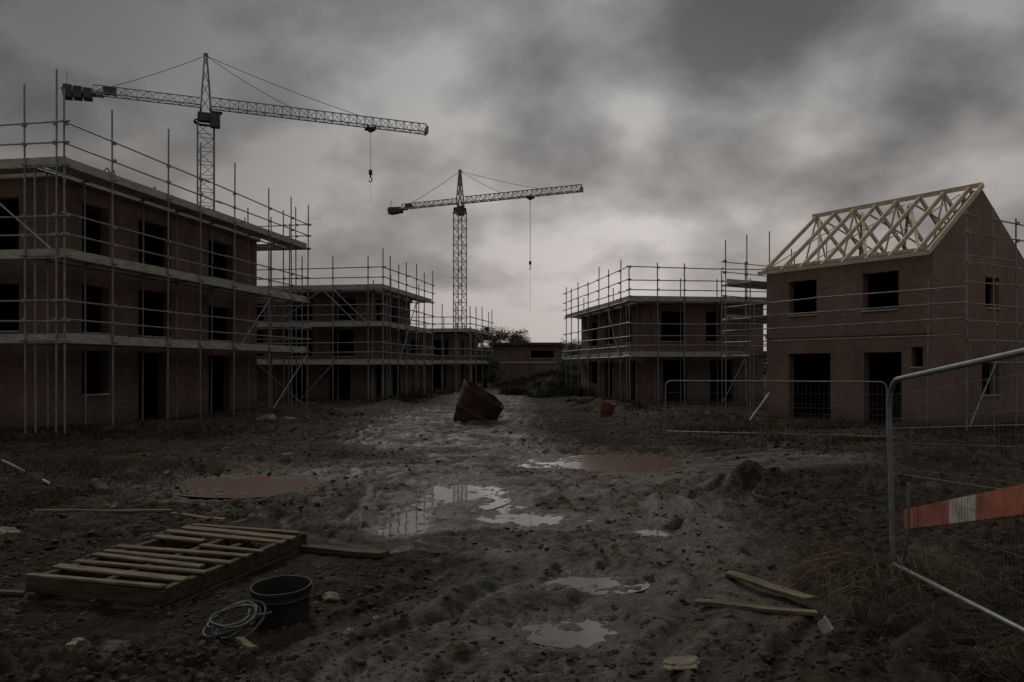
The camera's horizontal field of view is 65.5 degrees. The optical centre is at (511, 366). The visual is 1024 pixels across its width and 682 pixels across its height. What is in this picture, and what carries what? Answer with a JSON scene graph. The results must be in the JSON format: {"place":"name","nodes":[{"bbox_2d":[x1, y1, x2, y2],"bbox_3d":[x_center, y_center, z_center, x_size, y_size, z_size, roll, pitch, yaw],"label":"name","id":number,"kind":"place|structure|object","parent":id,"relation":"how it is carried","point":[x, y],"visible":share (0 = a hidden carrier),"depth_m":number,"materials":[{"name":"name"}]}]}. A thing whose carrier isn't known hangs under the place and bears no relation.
{"place":"outdoors","nodes":[
{"label":"outdoors","id":0,"kind":"place"},
{"bbox_2d":[0,367,1023,681],"bbox_3d":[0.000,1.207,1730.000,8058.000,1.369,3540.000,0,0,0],"label":"ground","id":1,"kind":"structure","parent":0,"point":[510,587],"depth_m":8.07,"materials":[{"name":"brown soil"}]},
{"bbox_2d":[0,527,20,535],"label":"rock","id":2,"kind":"object","parent":1,"relation":"on","point":[3,530],"visible":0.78,"depth_m":8.39,"materials":[{"name":"stone"}]},
{"bbox_2d":[0,589,24,595],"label":"wooden plank","id":3,"kind":"object","parent":1,"relation":"on","point":[12,592],"visible":1,"depth_m":6.19,"materials":[{"name":"brown wood"}]},
{"bbox_2d":[1,459,50,484],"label":"wooden plank","id":4,"kind":"object","parent":1,"relation":"on","point":[43,480],"visible":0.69,"depth_m":12.91,"materials":[{"name":"beige wood"}]},
{"bbox_2d":[65,637,89,645],"bbox_3d":[-2.745,1.751,5.044,0.155,0.051,0.128,0,0,23],"label":"rock","id":5,"kind":"object","parent":1,"relation":"on","point":[74,641],"visible":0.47,"depth_m":5.04,"materials":[{"name":"stone"}]},
{"bbox_2d":[35,509,171,512],"bbox_3d":[-4.952,1.751,9.650,1.653,0.039,0.052,1,0,-4],"label":"wooden plank","id":6,"kind":"object","parent":1,"relation":"on","point":[108,511],"visible":0.94,"depth_m":9.63,"materials":[{"name":"brown wood"}]},
{"bbox_2d":[0,167,260,428],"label":"brick building","id":7,"kind":"structure","parent":1,"relation":"on","point":[127,213],"depth_m":25.20,"materials":[{"name":"brick"}]},
{"bbox_2d":[0,69,311,433],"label":"scaffolding","id":8,"kind":"object","parent":1,"relation":"on","point":[64,164],"visible":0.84,"depth_m":23.79,"materials":[{"name":"metal"}]},
{"bbox_2d":[24,523,306,609],"bbox_3d":[-2.867,1.686,6.944,1.308,0.201,2.086,1,0,14],"label":"wooden pallet","id":9,"kind":"object","parent":1,"relation":"on","point":[121,584],"visible":0.95,"depth_m":6.55,"materials":[{"name":"brown wood"}]},
{"bbox_2d":[169,512,225,520],"bbox_3d":[-3.705,1.776,9.397,0.979,0.039,0.073,-1,-1,31],"label":"wooden plank","id":10,"kind":"object","parent":1,"relation":"on","point":[190,515],"visible":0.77,"depth_m":9.41,"materials":[{"name":"brown wood"}]},
{"bbox_2d":[202,600,271,639],"bbox_3d":[-1.829,1.680,5.306,0.460,0.137,0.379,-12,24,0],"label":"hose coil","id":11,"kind":"object","parent":1,"relation":"on","point":[250,605],"visible":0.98,"depth_m":5.28,"materials":[{"name":"grey rubber"}]},
{"bbox_2d":[61,53,428,209],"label":"tower crane","id":12,"kind":"object","parent":1,"relation":"on","point":[79,93],"visible":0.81,"depth_m":89.76,"materials":[{"name":"grey paint"}]},
{"bbox_2d":[235,636,258,651],"bbox_3d":[-1.656,1.738,4.976,0.047,0.038,0.282,0,-1,-39],"label":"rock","id":13,"kind":"object","parent":1,"relation":"on","point":[244,642],"visible":0.98,"depth_m":4.95,"materials":[{"name":"beige stone"}]},
{"bbox_2d":[175,473,346,497],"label":"puddle","id":14,"kind":"object","parent":1,"relation":"on","point":[266,485],"visible":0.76,"depth_m":12.20,"materials":[{"name":"brown liquid"}]},
{"bbox_2d":[256,414,276,420],"bbox_3d":[-8.015,1.759,25.995,0.707,0.425,0.498,0,0,-17],"label":"rock","id":15,"kind":"object","parent":1,"relation":"on","point":[269,417],"visible":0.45,"depth_m":25.82,"materials":[{"name":"stone"}]},
{"bbox_2d":[249,575,312,627],"bbox_3d":[-1.620,1.690,5.607,0.436,0.308,0.428,-2,4,-23],"label":"bucket","id":16,"kind":"object","parent":1,"relation":"on","point":[285,599],"visible":0.91,"depth_m":5.49,"materials":[{"name":"black plastic"}]},
{"bbox_2d":[321,591,341,602],"bbox_3d":[-1.369,1.773,6.048,0.141,0.105,0.151,0,0,-20],"label":"rock","id":17,"kind":"object","parent":1,"relation":"on","point":[329,597],"visible":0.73,"depth_m":6.01,"materials":[{"name":"stone"}]},
{"bbox_2d":[257,289,412,399],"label":"brick building","id":18,"kind":"structure","parent":1,"relation":"on","point":[352,381],"depth_m":42.77,"materials":[{"name":"brick"}]},
{"bbox_2d":[300,544,389,557],"bbox_3d":[-1.590,1.751,7.537,0.949,0.058,0.125,-1,-1,24],"label":"wooden plank","id":19,"kind":"object","parent":1,"relation":"on","point":[345,551],"visible":1,"depth_m":7.48,"materials":[{"name":"brown wood"}]},
{"bbox_2d":[257,248,434,400],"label":"scaffolding","id":20,"kind":"object","parent":1,"relation":"on","point":[382,324],"visible":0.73,"depth_m":41.56,"materials":[{"name":"metal"}]},
{"bbox_2d":[343,628,354,633],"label":"rock","id":21,"kind":"object","parent":1,"relation":"on","point":[349,630],"visible":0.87,"depth_m":5.26,"materials":[{"name":"stone"}]},
{"bbox_2d":[372,615,381,620],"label":"rock","id":22,"kind":"object","parent":1,"relation":"on","point":[377,617],"visible":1,"depth_m":5.59,"materials":[{"name":"stone"}]},
{"bbox_2d":[378,511,433,538],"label":"puddle","id":23,"kind":"object","parent":1,"relation":"on","point":[394,529],"visible":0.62,"depth_m":9.16,"materials":[{"name":"grey liquid"}]},
{"bbox_2d":[410,332,476,388],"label":"brick building","id":24,"kind":"structure","parent":1,"relation":"on","point":[450,376],"depth_m":61.59,"materials":[{"name":"brick"}]},
{"bbox_2d":[410,302,493,389],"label":"scaffolding","id":25,"kind":"object","parent":1,"relation":"on","point":[457,330],"visible":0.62,"depth_m":60.56,"materials":[{"name":"metal"}]},
{"bbox_2d":[410,484,513,511],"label":"puddle","id":26,"kind":"object","parent":1,"relation":"on","point":[458,492],"visible":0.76,"depth_m":11.28,"materials":[{"name":"grey liquid"}]},
{"bbox_2d":[453,379,503,422],"bbox_3d":[-1.105,1.332,25.528,1.549,1.362,1.375,24,5,0],"label":"waste tub","id":27,"kind":"object","parent":1,"relation":"on","point":[475,402],"visible":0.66,"depth_m":24.96,"materials":[{"name":"brown metal"}]},
{"bbox_2d":[387,169,582,327],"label":"tower crane","id":28,"kind":"object","parent":1,"relation":"on","point":[458,210],"visible":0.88,"depth_m":149.43,"materials":[{"name":"grey paint"}]},
{"bbox_2d":[473,351,506,386],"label":"tree","id":29,"kind":"object","parent":1,"relation":"on","point":[494,366],"visible":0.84,"depth_m":66.80,"materials":[{"name":"green plant"}]},
{"bbox_2d":[478,325,512,382],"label":"tree","id":30,"kind":"object","parent":1,"relation":"on","point":[496,338],"visible":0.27,"depth_m":83.37,"materials":[{"name":"green plant"}]},
{"bbox_2d":[487,504,526,510],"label":"puddle","id":31,"kind":"object","parent":1,"relation":"on","point":[504,508],"visible":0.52,"depth_m":10.30,"materials":[{"name":"grey liquid"}]},
{"bbox_2d":[490,325,531,341],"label":"tree","id":32,"kind":"object","parent":1,"relation":"on","point":[515,337],"visible":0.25,"depth_m":84.92,"materials":[{"name":"green plant"}]},
{"bbox_2d":[0,406,1023,681],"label":"mud clods","id":33,"kind":"object","parent":1,"relation":"on","point":[54,628],"visible":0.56,"depth_m":6.41,"materials":[{"name":"brown soil"}]},
{"bbox_2d":[0,368,1023,681],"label":"dry grass","id":34,"kind":"structure","parent":1,"relation":"on","point":[918,570],"depth_m":6.59,"materials":[{"name":"brown plant"}]},
{"bbox_2d":[456,511,591,527],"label":"puddle","id":35,"kind":"object","parent":1,"relation":"on","point":[527,519],"visible":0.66,"depth_m":9.51,"materials":[{"name":"grey liquid"}]},
{"bbox_2d":[489,342,564,385],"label":"building","id":36,"kind":"structure","parent":1,"relation":"on","point":[520,359],"depth_m":71.00,"materials":[{"name":"brown brick"}]},
{"bbox_2d":[518,459,563,467],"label":"puddle","id":37,"kind":"object","parent":1,"relation":"on","point":[526,465],"visible":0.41,"depth_m":14.86,"materials":[{"name":"grey liquid"}]},
{"bbox_2d":[544,352,580,373],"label":"tree","id":38,"kind":"object","parent":1,"relation":"on","point":[560,363],"visible":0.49,"depth_m":66.16,"materials":[{"name":"green plant"}]},
{"bbox_2d":[521,618,617,647],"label":"puddle","id":39,"kind":"object","parent":1,"relation":"on","point":[592,632],"visible":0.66,"depth_m":5.45,"materials":[{"name":"grey liquid"}]},
{"bbox_2d":[561,337,580,360],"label":"tree","id":40,"kind":"object","parent":1,"relation":"on","point":[574,346],"visible":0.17,"depth_m":89.28,"materials":[{"name":"green plant"}]},
{"bbox_2d":[541,575,649,594],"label":"puddle","id":41,"kind":"object","parent":1,"relation":"on","point":[580,581],"visible":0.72,"depth_m":6.73,"materials":[{"name":"grey liquid"}]},
{"bbox_2d":[599,401,615,416],"bbox_3d":[3.183,1.577,26.971,0.600,0.700,0.600,11,5,0],"label":"orange drum","id":42,"kind":"object","parent":1,"relation":"on","point":[607,409],"visible":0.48,"depth_m":26.78,"materials":[{"name":"plastic"}]},
{"bbox_2d":[556,454,689,473],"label":"puddle","id":43,"kind":"object","parent":1,"relation":"on","point":[629,464],"visible":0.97,"depth_m":14.93,"materials":[{"name":"brown liquid"}]},
{"bbox_2d":[631,528,674,535],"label":"puddle","id":44,"kind":"object","parent":1,"relation":"on","point":[661,532],"visible":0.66,"depth_m":8.80,"materials":[{"name":"grey liquid"}]},
{"bbox_2d":[562,260,766,402],"bbox_3d":[7.969,-1.663,45.391,7.361,7.528,14.860,0,0,-9],"label":"scaffolding","id":45,"kind":"object","parent":1,"relation":"on","point":[623,302],"visible":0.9,"depth_m":38.75,"materials":[{"name":"metal"}]},
{"bbox_2d":[580,301,766,402],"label":"brick building","id":46,"kind":"structure","parent":1,"relation":"on","point":[698,368],"depth_m":39.68,"materials":[{"name":"brick"}]},
{"bbox_2d":[662,655,699,669],"bbox_3d":[0.993,1.735,4.652,0.265,0.042,0.197,0,0,-18],"label":"rock","id":47,"kind":"object","parent":1,"relation":"on","point":[684,662],"visible":0.99,"depth_m":4.63,"materials":[{"name":"stone"}]},
{"bbox_2d":[695,599,818,616],"bbox_3d":[1.782,1.767,5.829,0.867,0.038,0.078,0,0,21],"label":"wooden plank","id":48,"kind":"object","parent":1,"relation":"on","point":[760,608],"visible":1,"depth_m":5.80,"materials":[{"name":"brown wood"}]},
{"bbox_2d":[749,392,769,420],"bbox_3d":[7.849,1.275,25.250,0.052,0.058,1.532,0,33,45],"label":"leaning prop","id":49,"kind":"object","parent":1,"relation":"on","point":[761,404],"visible":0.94,"depth_m":25.24,"materials":[{"name":"silver metal"}]},
{"bbox_2d":[763,359,766,374],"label":"distant hedge","id":50,"kind":"object","parent":1,"relation":"on","point":[764,366],"visible":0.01,"depth_m":163.09,"materials":[{"name":"green plant"}]},
{"bbox_2d":[760,651,774,661],"bbox_3d":[1.553,1.767,4.840,0.089,0.056,0.144,0,0,8],"label":"rock","id":51,"kind":"object","parent":1,"relation":"on","point":[767,656],"visible":1,"depth_m":4.82,"materials":[{"name":"stone"}]},
{"bbox_2d":[725,570,818,600],"bbox_3d":[1.998,1.720,6.254,0.115,0.036,0.937,0,-1,-27],"label":"wooden plank","id":52,"kind":"object","parent":1,"relation":"on","point":[784,591],"visible":0.98,"depth_m":6.18,"materials":[{"name":"brown wood"}]},
{"bbox_2d":[665,380,887,435],"bbox_3d":[6.445,1.121,19.750,5.246,1.538,0.036,0,0,17],"label":"fence panel","id":53,"kind":"object","parent":1,"relation":"on","point":[793,393],"visible":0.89,"depth_m":19.61,"materials":[{"name":"metal"}]},
{"bbox_2d":[817,615,833,633],"bbox_3d":[2.059,1.709,5.229,0.015,0.100,0.108,0,43,-22],"label":"rock","id":54,"kind":"object","parent":1,"relation":"on","point":[824,624],"visible":0.85,"depth_m":5.22,"materials":[{"name":"grey stone"}]},
{"bbox_2d":[826,652,856,667],"bbox_3d":[1.955,1.754,4.745,0.195,0.054,0.246,0,0,11],"label":"rock","id":55,"kind":"object","parent":1,"relation":"on","point":[838,660],"visible":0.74,"depth_m":4.70,"materials":[{"name":"stone"}]},
{"bbox_2d":[721,231,965,424],"bbox_3d":[12.594,-1.458,26.656,6.961,7.115,8.560,0,0,-32],"label":"scaffolding","id":56,"kind":"object","parent":1,"relation":"on","point":[750,318],"visible":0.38,"depth_m":27.61,"materials":[{"name":"metal"}]},
{"bbox_2d":[831,434,898,438],"bbox_3d":[8.402,1.675,18.999,1.460,0.059,0.257,0,0,34],"label":"wooden plank","id":57,"kind":"object","parent":1,"relation":"on","point":[865,436],"visible":0.71,"depth_m":18.95,"materials":[{"name":"brown wood"}]},
{"bbox_2d":[733,522,1019,648],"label":"dry stalks","id":58,"kind":"object","parent":1,"relation":"on","point":[860,587],"visible":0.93,"depth_m":5.97,"materials":[{"name":"brown plant"}]},
{"bbox_2d":[758,182,1023,428],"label":"brick house","id":59,"kind":"structure","parent":1,"relation":"on","point":[937,261],"depth_m":24.69,"materials":[{"name":"brown brick"}]},
{"bbox_2d":[886,348,1023,633],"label":"fence panel","id":60,"kind":"object","parent":1,"relation":"on","point":[948,368],"visible":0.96,"depth_m":5.44,"materials":[{"name":"metal"}]},
{"bbox_2d":[902,484,1023,529],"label":"barrier board","id":61,"kind":"object","parent":60,"relation":"attached to","point":[1003,502],"visible":0.88,"depth_m":5.01,"materials":[{"name":"plastic"}]},
{"bbox_2d":[962,208,1023,430],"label":"scaffolding","id":62,"kind":"object","parent":1,"relation":"on","point":[994,265],"visible":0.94,"depth_m":22.18,"materials":[{"name":"metal"}]},
{"bbox_2d":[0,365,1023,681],"bbox_3d":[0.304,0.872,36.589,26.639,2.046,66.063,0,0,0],"label":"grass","id":63,"kind":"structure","parent":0,"point":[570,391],"depth_m":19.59,"materials":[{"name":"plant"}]},
{"bbox_2d":[0,0,1023,363],"label":"sky","id":64,"kind":"structure","parent":0,"point":[686,128],"materials":[{"name":"grey"}]},
{"bbox_2d":[23,441,1022,665],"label":"pale gravel","id":65,"kind":"structure","parent":0,"point":[581,657],"depth_m":6.15,"materials":[{"name":"stone"}]}
]}

